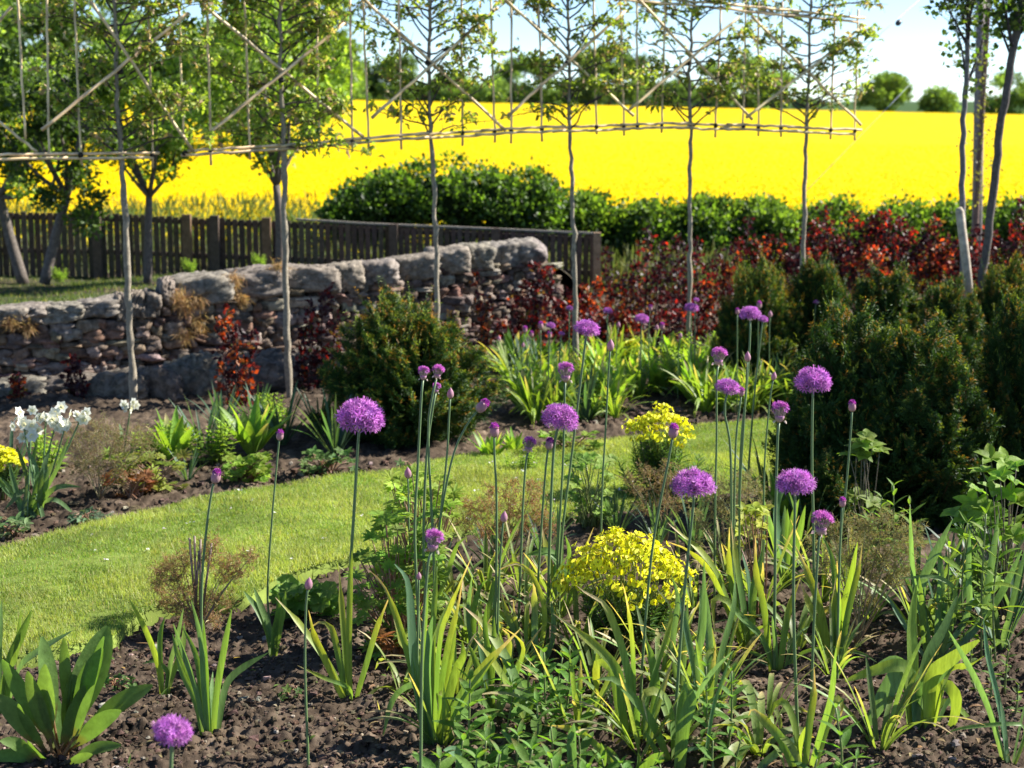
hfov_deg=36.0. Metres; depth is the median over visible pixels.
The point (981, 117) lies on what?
climber stem
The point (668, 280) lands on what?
copper beech
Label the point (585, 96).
skyline tree
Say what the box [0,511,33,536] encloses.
geranium
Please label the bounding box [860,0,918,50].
stay wire
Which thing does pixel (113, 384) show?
boulder
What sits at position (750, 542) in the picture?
iris clump
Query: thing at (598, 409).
allium leaf clump
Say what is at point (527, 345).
iris clump
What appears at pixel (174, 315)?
stone wall
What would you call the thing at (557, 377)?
allium leaf clump
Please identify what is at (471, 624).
allium plant
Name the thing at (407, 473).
allium
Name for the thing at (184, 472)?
iris clump
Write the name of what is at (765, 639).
allium plant
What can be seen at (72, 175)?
orchard tree
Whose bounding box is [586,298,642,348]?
copper beech
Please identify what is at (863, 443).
aconite
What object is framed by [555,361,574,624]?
allium
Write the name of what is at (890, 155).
rape field
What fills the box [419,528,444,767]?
allium
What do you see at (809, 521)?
iris clump
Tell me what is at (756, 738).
strap plant
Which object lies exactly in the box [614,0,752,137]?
cane trellis
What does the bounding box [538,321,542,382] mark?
allium
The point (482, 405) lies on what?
allium
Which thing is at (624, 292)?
copper beech
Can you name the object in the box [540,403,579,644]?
allium
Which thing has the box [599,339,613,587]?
allium
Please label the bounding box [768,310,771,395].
allium
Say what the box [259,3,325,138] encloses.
field tree
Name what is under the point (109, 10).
field tree
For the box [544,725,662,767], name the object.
allium plant
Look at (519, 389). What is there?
broadleaf clump
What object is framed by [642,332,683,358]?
daylily
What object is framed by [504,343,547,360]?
broadleaf clump
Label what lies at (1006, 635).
iris clump
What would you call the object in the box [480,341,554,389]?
daylily
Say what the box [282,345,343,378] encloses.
boulder
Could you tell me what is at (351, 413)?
allium
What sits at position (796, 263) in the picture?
copper beech
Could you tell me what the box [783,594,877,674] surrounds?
allium plant
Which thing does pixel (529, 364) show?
allium leaf clump
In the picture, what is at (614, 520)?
iris clump
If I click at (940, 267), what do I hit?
copper beech
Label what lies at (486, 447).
broadleaf clump
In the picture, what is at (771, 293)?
yew bush
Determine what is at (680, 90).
skyline tree
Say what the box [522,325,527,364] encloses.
allium
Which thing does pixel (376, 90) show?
skyline tree
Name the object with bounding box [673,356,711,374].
broadleaf clump
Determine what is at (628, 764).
loosestrife plant
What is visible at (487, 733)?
loosestrife plant
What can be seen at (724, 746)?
loosestrife plant
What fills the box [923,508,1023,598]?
iris clump
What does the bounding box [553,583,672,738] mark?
plant
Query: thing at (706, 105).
distant woods
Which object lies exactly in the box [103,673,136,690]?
weed patch
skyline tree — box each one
[330,57,371,99]
[363,51,427,100]
[420,73,471,102]
[459,78,509,102]
[482,54,557,103]
[543,86,602,104]
[556,43,651,105]
[639,77,700,106]
[696,47,795,108]
[852,70,916,111]
[916,84,961,112]
[970,68,1023,114]
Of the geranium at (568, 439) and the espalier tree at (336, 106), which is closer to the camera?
the geranium at (568, 439)
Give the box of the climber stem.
[955,0,1008,258]
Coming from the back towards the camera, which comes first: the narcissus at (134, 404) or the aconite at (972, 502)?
the narcissus at (134, 404)
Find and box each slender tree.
[919,0,1004,284]
[976,0,1023,293]
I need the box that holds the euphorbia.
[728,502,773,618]
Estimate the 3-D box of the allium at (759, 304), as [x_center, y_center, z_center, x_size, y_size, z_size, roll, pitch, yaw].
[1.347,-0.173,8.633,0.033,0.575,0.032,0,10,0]
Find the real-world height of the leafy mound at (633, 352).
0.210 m
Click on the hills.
(910, 106)
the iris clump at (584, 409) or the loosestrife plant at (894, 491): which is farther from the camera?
the iris clump at (584, 409)
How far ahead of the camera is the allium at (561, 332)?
8.38 m
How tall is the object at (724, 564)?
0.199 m
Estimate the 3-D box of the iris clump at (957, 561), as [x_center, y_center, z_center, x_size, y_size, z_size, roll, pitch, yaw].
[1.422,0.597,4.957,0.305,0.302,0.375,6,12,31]
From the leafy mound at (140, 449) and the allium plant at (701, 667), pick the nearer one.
the allium plant at (701, 667)
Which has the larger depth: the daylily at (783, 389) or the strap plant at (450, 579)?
the daylily at (783, 389)
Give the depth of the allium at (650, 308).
8.73 m
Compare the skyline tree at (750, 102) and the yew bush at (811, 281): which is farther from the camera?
the skyline tree at (750, 102)
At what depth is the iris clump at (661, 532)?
5.82 m
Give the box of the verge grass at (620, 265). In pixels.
[1,185,930,299]
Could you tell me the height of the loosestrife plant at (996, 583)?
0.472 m
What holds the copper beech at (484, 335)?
on the garden soil
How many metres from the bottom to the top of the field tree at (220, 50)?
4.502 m
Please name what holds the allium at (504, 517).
on the garden soil
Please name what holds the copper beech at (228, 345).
on the garden soil
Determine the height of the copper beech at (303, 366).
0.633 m
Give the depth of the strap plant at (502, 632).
4.84 m
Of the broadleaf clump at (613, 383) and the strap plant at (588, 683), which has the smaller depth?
the strap plant at (588, 683)
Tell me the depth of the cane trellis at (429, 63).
8.71 m
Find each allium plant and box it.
[0,600,72,713]
[129,599,185,695]
[172,600,267,735]
[244,588,286,656]
[275,552,387,699]
[364,674,481,746]
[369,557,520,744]
[377,615,492,693]
[404,518,466,621]
[429,580,501,644]
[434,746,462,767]
[443,510,536,600]
[456,622,547,678]
[459,552,587,648]
[464,607,535,722]
[466,577,517,650]
[469,605,524,710]
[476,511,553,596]
[482,644,629,732]
[499,563,555,671]
[500,547,655,657]
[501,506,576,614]
[523,530,619,616]
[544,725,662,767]
[549,599,657,690]
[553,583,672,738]
[562,661,705,756]
[567,723,606,767]
[592,586,751,682]
[597,650,733,762]
[621,623,766,719]
[660,575,705,693]
[668,521,762,648]
[669,543,727,611]
[669,617,766,671]
[674,652,732,767]
[679,563,736,705]
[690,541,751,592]
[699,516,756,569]
[711,536,875,671]
[717,517,830,612]
[724,502,827,574]
[747,521,864,602]
[748,650,843,767]
[762,468,805,585]
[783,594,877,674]
[792,633,983,751]
[795,537,861,663]
[796,520,893,595]
[842,536,1011,636]
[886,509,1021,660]
[946,618,1023,764]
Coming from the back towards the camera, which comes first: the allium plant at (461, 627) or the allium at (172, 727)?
the allium plant at (461, 627)
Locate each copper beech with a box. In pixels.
[6,372,31,400]
[59,353,89,398]
[211,303,263,405]
[291,296,318,391]
[302,281,347,388]
[468,271,499,373]
[487,318,536,356]
[505,259,557,348]
[541,268,572,344]
[547,294,596,348]
[568,274,628,341]
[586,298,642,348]
[597,246,653,331]
[613,224,684,343]
[636,232,702,325]
[644,290,697,352]
[670,236,726,342]
[702,240,742,338]
[717,215,775,302]
[747,233,812,285]
[769,243,811,289]
[794,218,845,274]
[815,205,894,293]
[837,240,891,299]
[864,210,932,295]
[904,213,958,301]
[927,238,972,295]
[958,223,999,286]
[976,195,1023,282]
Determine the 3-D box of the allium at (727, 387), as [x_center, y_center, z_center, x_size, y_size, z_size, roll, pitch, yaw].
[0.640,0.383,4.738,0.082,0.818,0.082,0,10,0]
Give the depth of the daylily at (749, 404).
8.30 m
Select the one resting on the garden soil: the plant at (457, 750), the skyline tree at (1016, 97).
the plant at (457, 750)
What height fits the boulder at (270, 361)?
0.398 m
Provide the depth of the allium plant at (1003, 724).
3.88 m
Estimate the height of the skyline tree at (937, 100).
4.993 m
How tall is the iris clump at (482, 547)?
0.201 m
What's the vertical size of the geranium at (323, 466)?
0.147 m
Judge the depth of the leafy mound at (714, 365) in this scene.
8.69 m
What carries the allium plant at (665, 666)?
on the garden soil
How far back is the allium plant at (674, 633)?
4.26 m
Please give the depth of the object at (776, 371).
8.59 m
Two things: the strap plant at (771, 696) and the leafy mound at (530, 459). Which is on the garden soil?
the strap plant at (771, 696)
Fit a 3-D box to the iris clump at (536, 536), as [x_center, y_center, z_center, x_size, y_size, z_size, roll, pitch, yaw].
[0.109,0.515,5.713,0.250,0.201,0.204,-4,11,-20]
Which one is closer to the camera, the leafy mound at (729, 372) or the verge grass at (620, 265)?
the leafy mound at (729, 372)
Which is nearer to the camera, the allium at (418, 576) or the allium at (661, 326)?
the allium at (418, 576)
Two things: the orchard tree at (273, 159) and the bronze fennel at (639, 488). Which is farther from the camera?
the orchard tree at (273, 159)
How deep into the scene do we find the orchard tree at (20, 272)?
12.23 m
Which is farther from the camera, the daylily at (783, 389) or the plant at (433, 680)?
the daylily at (783, 389)
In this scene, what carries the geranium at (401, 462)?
on the garden soil
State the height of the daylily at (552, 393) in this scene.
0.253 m
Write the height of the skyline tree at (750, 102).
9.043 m
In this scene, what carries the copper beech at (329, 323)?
on the garden soil
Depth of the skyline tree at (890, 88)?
200.91 m
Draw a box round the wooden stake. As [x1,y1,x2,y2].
[955,207,973,299]
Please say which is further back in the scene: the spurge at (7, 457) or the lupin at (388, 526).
the spurge at (7, 457)
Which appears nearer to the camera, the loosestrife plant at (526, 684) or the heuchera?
the loosestrife plant at (526, 684)
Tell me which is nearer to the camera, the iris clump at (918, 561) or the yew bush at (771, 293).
the iris clump at (918, 561)
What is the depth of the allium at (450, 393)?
4.54 m
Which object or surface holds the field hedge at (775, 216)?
on the ground
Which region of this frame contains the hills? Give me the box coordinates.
[640,100,1023,113]
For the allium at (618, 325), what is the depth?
8.95 m
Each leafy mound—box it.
[28,429,71,471]
[51,267,67,282]
[130,419,172,465]
[181,257,197,272]
[184,418,239,464]
[251,253,265,264]
[258,392,292,429]
[505,449,540,468]
[536,376,547,405]
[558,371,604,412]
[570,335,606,353]
[576,375,612,409]
[622,335,644,367]
[660,345,699,367]
[676,331,705,357]
[692,331,718,357]
[709,359,749,380]
[728,367,757,391]
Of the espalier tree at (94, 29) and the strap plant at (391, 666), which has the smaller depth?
the strap plant at (391, 666)
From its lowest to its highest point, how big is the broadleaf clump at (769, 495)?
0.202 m
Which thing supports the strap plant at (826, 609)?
on the garden soil
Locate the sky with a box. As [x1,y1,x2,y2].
[16,0,1023,101]
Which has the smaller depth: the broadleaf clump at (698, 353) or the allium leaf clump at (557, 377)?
the allium leaf clump at (557, 377)
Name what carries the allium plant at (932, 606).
on the garden soil
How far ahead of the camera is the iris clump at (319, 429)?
7.76 m
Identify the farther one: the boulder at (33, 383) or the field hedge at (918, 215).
the field hedge at (918, 215)
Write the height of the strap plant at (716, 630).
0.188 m
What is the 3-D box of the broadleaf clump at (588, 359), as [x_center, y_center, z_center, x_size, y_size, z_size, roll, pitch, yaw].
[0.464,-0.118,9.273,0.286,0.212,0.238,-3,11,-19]
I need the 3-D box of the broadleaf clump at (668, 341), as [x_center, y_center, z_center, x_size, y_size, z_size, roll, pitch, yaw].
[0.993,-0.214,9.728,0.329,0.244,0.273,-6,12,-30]
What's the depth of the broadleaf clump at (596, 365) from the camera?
8.94 m
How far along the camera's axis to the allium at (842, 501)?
4.36 m
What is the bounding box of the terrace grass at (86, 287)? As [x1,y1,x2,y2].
[0,268,223,304]
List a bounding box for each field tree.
[0,0,105,161]
[26,0,152,126]
[89,20,197,151]
[168,16,272,147]
[247,0,364,141]
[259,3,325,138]
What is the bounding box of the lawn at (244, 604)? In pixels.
[0,419,776,669]
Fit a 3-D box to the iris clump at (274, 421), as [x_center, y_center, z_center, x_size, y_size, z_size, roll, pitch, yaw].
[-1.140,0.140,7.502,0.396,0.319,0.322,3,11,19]
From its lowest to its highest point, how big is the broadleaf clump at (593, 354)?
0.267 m
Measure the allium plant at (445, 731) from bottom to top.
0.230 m
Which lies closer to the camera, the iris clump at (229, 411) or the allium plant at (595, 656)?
the allium plant at (595, 656)
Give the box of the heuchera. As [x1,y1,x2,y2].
[101,467,157,498]
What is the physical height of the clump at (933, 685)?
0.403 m
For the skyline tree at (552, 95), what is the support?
on the ground
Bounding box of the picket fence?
[0,211,600,300]
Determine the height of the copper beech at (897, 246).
0.676 m
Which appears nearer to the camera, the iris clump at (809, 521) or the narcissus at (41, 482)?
the iris clump at (809, 521)
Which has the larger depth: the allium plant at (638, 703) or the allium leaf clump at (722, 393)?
the allium leaf clump at (722, 393)
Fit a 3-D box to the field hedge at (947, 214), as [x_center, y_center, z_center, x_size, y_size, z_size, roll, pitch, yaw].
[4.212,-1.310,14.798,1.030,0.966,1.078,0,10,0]
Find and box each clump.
[9,419,46,482]
[131,405,200,461]
[156,393,236,450]
[158,446,205,480]
[189,380,245,433]
[213,393,294,453]
[230,382,281,417]
[233,380,317,444]
[279,382,333,435]
[293,391,356,455]
[440,539,456,580]
[465,517,523,566]
[469,431,514,454]
[489,327,536,365]
[500,363,545,414]
[501,427,525,451]
[503,334,561,374]
[503,356,550,382]
[503,362,558,387]
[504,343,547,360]
[508,350,552,380]
[517,354,554,380]
[520,501,575,549]
[523,358,588,403]
[524,336,576,365]
[528,334,566,363]
[533,340,585,365]
[537,342,572,359]
[541,371,600,410]
[550,337,583,360]
[557,365,618,421]
[566,359,596,386]
[572,347,606,369]
[576,340,632,369]
[580,378,623,416]
[581,357,626,372]
[581,366,632,410]
[590,484,644,532]
[591,349,643,368]
[592,358,637,388]
[613,362,637,392]
[623,491,681,543]
[626,353,647,382]
[633,349,673,368]
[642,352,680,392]
[659,331,699,363]
[663,493,728,551]
[668,354,721,403]
[669,343,711,367]
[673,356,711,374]
[678,377,730,394]
[686,363,754,411]
[698,350,750,374]
[700,368,731,405]
[713,360,777,412]
[717,497,781,546]
[722,436,789,497]
[741,357,787,381]
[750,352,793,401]
[755,470,799,523]
[777,354,801,390]
[780,485,855,546]
[845,585,983,729]
[877,521,950,599]
[909,523,1013,602]
[917,575,998,637]
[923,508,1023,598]
[932,555,1023,649]
[942,516,1023,616]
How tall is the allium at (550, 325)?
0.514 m
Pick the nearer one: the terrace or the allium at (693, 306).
the allium at (693, 306)
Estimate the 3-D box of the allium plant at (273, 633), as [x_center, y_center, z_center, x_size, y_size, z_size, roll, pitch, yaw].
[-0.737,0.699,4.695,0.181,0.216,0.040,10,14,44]
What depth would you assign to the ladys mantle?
4.94 m
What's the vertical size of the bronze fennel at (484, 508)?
0.386 m
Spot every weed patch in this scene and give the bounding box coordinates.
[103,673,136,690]
[278,684,302,700]
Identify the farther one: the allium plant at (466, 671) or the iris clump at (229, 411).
the iris clump at (229, 411)
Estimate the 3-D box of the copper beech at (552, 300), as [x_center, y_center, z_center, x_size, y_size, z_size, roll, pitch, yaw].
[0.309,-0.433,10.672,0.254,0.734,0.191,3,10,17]
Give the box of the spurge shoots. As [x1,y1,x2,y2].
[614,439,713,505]
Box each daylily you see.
[473,334,544,382]
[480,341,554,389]
[500,369,577,423]
[509,373,594,422]
[515,340,594,385]
[546,345,608,371]
[551,352,636,392]
[561,348,627,376]
[570,322,649,356]
[590,319,657,365]
[592,376,648,419]
[611,351,672,400]
[624,320,684,361]
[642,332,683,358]
[642,340,713,397]
[660,359,746,414]
[665,352,733,396]
[668,331,717,366]
[701,352,770,377]
[714,369,795,413]
[720,359,783,400]
[727,350,799,412]
[755,350,803,408]
[774,357,798,401]
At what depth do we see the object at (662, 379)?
8.83 m
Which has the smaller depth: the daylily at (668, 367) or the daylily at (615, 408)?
the daylily at (615, 408)
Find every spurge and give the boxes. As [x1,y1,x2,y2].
[0,445,28,500]
[552,526,697,655]
[621,401,695,492]
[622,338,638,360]
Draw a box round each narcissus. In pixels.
[0,401,90,518]
[119,398,139,452]
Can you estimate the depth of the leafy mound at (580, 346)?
9.66 m
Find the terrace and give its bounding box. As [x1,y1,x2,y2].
[0,260,616,328]
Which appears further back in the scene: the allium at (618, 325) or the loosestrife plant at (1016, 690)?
the allium at (618, 325)
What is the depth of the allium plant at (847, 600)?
4.54 m
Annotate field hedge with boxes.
[548,185,634,286]
[605,193,687,287]
[666,191,758,282]
[729,190,813,277]
[792,191,884,287]
[858,188,952,279]
[928,193,1014,287]
[985,190,1023,274]
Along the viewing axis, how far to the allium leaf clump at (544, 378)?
8.50 m
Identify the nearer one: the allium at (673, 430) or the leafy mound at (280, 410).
the allium at (673, 430)
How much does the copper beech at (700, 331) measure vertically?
0.920 m
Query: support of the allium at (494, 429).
on the garden soil
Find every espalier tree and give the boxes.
[7,0,222,403]
[174,0,384,397]
[343,0,509,327]
[485,0,657,366]
[606,0,782,342]
[728,0,885,270]
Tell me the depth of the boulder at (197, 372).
8.80 m
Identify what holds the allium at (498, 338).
on the garden soil
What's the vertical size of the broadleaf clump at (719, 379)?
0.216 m
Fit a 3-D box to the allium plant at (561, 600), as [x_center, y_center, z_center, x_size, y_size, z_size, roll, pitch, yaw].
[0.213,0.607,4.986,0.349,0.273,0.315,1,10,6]
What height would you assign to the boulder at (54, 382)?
0.238 m
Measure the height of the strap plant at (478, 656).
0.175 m
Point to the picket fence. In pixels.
(397, 240)
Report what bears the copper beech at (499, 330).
on the garden soil
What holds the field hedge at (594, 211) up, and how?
on the ground
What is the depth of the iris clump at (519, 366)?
8.82 m
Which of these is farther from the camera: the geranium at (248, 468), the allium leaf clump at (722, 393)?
the allium leaf clump at (722, 393)
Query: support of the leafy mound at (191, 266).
on the terrace
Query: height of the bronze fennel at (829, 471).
0.411 m
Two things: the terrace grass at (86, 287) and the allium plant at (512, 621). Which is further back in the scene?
the terrace grass at (86, 287)
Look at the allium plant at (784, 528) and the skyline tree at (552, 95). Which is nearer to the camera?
the allium plant at (784, 528)
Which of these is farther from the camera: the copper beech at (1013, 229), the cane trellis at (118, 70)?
the copper beech at (1013, 229)
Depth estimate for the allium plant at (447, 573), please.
4.89 m
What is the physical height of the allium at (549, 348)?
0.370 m
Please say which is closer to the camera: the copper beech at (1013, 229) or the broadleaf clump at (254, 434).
the broadleaf clump at (254, 434)
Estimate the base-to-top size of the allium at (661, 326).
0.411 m
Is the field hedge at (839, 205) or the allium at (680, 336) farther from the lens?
the field hedge at (839, 205)
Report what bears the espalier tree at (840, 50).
on the garden soil
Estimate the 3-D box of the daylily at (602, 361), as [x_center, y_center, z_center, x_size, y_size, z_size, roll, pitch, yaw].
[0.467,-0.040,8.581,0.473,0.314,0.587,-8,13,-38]
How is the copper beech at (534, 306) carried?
on the garden soil
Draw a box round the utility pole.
[971,0,985,281]
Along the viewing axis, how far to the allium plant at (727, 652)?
4.46 m
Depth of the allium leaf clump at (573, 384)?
8.14 m
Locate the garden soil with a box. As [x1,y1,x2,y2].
[0,289,1023,767]
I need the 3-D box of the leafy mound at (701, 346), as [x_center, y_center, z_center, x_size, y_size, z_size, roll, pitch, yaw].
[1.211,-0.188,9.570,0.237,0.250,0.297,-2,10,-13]
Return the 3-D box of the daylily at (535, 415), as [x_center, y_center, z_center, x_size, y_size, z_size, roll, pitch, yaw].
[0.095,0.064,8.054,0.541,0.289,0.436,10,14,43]
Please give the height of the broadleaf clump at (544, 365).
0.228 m
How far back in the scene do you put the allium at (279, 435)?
4.84 m
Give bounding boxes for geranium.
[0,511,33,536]
[66,506,113,524]
[100,447,191,492]
[221,451,272,482]
[297,445,358,475]
[395,458,419,466]
[537,429,603,450]
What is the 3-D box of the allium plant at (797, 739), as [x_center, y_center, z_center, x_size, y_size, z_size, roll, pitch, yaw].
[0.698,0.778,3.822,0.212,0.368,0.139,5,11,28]
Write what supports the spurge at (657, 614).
on the garden soil
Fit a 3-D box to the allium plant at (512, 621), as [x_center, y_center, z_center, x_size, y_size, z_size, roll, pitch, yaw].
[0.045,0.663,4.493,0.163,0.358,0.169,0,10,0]
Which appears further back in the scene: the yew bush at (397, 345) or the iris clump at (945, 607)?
the yew bush at (397, 345)
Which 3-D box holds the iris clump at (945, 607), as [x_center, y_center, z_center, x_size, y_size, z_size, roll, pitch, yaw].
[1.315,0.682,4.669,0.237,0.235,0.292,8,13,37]
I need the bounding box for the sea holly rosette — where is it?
[0,626,152,764]
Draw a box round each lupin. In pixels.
[344,507,452,660]
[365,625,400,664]
[379,463,465,605]
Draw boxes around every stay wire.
[810,39,953,186]
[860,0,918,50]
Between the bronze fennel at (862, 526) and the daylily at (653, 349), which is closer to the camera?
the bronze fennel at (862, 526)
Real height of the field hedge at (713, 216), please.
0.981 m
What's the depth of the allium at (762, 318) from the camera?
6.30 m
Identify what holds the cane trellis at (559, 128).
attached to the espalier tree at (534, 60)
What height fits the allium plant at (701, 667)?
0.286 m
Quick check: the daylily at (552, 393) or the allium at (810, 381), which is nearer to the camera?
the allium at (810, 381)
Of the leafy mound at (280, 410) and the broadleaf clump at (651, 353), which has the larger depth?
the broadleaf clump at (651, 353)
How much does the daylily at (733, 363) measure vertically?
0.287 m
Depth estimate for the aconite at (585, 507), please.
5.95 m
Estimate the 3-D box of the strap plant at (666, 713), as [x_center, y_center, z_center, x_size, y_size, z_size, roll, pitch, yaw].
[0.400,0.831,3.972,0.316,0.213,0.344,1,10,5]
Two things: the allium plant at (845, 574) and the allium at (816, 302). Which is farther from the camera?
the allium at (816, 302)
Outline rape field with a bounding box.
[0,95,1023,259]
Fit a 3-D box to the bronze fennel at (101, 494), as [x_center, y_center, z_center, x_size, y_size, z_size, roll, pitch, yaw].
[-1.645,0.284,6.461,0.443,0.400,0.316,-2,10,-13]
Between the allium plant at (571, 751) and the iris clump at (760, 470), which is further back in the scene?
the iris clump at (760, 470)
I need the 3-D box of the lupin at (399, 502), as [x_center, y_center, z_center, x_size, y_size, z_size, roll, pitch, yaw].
[-0.282,0.489,4.987,0.280,0.506,0.302,0,10,0]
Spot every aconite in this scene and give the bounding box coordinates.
[562,451,617,528]
[837,429,891,552]
[940,443,1023,617]
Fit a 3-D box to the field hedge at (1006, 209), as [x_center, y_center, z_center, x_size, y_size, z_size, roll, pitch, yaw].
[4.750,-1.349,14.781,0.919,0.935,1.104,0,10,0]
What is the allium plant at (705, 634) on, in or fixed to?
on the garden soil
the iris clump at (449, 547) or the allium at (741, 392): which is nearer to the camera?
the allium at (741, 392)
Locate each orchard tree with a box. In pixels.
[0,0,70,284]
[0,0,138,284]
[60,1,236,283]
[177,0,366,263]
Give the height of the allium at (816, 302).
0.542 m
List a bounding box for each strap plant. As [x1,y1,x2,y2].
[357,629,464,694]
[442,555,516,595]
[443,574,538,656]
[443,621,506,670]
[575,668,658,737]
[615,691,728,760]
[631,522,721,581]
[654,597,737,642]
[667,659,827,767]
[718,664,809,729]
[740,581,843,658]
[823,570,908,621]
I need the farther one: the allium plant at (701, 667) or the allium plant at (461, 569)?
the allium plant at (461, 569)
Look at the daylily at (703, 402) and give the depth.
8.28 m
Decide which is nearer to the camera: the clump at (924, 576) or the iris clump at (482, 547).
the clump at (924, 576)
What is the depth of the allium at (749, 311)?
5.04 m
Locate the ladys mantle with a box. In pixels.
[269,574,338,618]
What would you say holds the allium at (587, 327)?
on the garden soil
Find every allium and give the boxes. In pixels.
[150,714,194,767]
[200,468,221,630]
[266,429,283,621]
[304,576,312,767]
[333,395,385,564]
[404,467,412,580]
[413,365,430,655]
[416,572,420,661]
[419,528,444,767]
[422,382,440,599]
[427,364,444,653]
[436,398,489,563]
[439,388,453,527]
[489,422,498,632]
[497,336,500,378]
[497,511,507,658]
[516,436,537,651]
[520,342,524,364]
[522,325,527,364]
[529,330,533,355]
[536,437,553,598]
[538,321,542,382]
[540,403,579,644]
[546,322,555,406]
[547,331,551,365]
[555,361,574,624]
[556,318,600,641]
[559,331,563,364]
[566,305,572,362]
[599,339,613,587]
[603,307,611,358]
[616,322,619,363]
[634,313,648,374]
[639,422,678,700]
[648,305,652,395]
[655,325,658,362]
[659,322,664,360]
[669,466,716,727]
[677,333,681,398]
[684,302,698,357]
[693,297,698,364]
[711,347,727,620]
[714,378,740,640]
[733,387,744,580]
[735,308,739,414]
[736,306,761,597]
[738,352,750,607]
[747,315,767,503]
[756,301,761,383]
[762,372,776,590]
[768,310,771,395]
[771,400,789,670]
[775,467,816,725]
[793,365,831,651]
[810,509,834,693]
[813,300,819,327]
[836,496,845,678]
[839,399,855,615]
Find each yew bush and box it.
[308,276,509,449]
[709,245,808,389]
[761,279,896,497]
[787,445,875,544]
[788,249,853,357]
[844,306,1007,531]
[846,251,930,348]
[912,271,986,387]
[967,241,1023,345]
[972,284,1023,517]
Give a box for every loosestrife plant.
[403,751,663,767]
[412,732,598,767]
[432,667,566,767]
[489,649,571,722]
[523,633,632,767]
[688,655,758,767]
[790,697,879,767]
[843,478,936,572]
[921,499,1023,661]
[961,639,1023,719]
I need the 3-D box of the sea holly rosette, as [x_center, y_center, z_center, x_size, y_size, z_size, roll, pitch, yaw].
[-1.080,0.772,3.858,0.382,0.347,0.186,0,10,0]
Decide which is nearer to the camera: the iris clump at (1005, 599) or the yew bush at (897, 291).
the iris clump at (1005, 599)
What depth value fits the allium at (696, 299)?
8.81 m
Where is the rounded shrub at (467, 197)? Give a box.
[311,148,582,245]
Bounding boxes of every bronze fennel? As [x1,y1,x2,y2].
[60,407,163,498]
[139,522,262,630]
[448,472,556,575]
[616,457,690,540]
[686,465,772,570]
[797,503,932,644]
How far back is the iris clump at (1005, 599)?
4.99 m
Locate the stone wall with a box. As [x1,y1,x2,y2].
[0,237,571,377]
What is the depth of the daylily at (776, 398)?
8.58 m
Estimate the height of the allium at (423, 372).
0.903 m
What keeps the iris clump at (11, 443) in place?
on the garden soil
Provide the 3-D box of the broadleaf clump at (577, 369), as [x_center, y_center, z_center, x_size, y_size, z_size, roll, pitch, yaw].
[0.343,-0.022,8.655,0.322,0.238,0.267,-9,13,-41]
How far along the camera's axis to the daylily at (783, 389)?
8.48 m
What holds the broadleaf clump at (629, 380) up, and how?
on the garden soil
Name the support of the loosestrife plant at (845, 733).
on the garden soil
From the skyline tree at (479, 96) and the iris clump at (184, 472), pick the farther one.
the skyline tree at (479, 96)
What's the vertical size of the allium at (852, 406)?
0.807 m
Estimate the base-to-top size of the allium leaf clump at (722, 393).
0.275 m
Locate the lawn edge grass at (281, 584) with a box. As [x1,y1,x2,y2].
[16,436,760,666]
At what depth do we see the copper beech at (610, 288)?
11.35 m
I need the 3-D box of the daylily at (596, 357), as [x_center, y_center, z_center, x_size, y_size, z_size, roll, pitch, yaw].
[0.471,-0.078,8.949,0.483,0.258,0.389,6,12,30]
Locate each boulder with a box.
[0,375,47,396]
[39,371,96,391]
[84,366,148,398]
[136,363,187,401]
[162,349,241,396]
[221,348,300,391]
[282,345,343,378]
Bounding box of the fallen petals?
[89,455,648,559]
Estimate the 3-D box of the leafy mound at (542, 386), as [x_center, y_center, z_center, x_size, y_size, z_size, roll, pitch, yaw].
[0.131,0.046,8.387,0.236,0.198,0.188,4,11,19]
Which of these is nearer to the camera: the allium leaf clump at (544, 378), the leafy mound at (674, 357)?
the allium leaf clump at (544, 378)
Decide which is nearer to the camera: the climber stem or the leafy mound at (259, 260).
the leafy mound at (259, 260)
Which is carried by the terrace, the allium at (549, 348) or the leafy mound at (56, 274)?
the leafy mound at (56, 274)
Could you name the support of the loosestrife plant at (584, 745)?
on the garden soil
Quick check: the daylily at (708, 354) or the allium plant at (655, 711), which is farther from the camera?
the daylily at (708, 354)
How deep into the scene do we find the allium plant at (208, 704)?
4.00 m
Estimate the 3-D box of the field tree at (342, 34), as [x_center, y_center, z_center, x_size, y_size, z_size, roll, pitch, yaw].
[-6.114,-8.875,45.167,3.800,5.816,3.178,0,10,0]
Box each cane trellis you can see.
[0,0,194,167]
[181,0,363,164]
[336,0,506,151]
[475,0,634,143]
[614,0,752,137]
[720,0,865,139]
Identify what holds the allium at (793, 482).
on the garden soil
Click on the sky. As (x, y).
(907, 48)
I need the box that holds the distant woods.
[263,83,828,109]
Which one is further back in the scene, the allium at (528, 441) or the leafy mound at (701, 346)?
the leafy mound at (701, 346)
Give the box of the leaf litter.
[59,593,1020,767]
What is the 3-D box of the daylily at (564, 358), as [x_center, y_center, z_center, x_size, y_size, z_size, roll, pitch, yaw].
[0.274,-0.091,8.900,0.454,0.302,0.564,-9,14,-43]

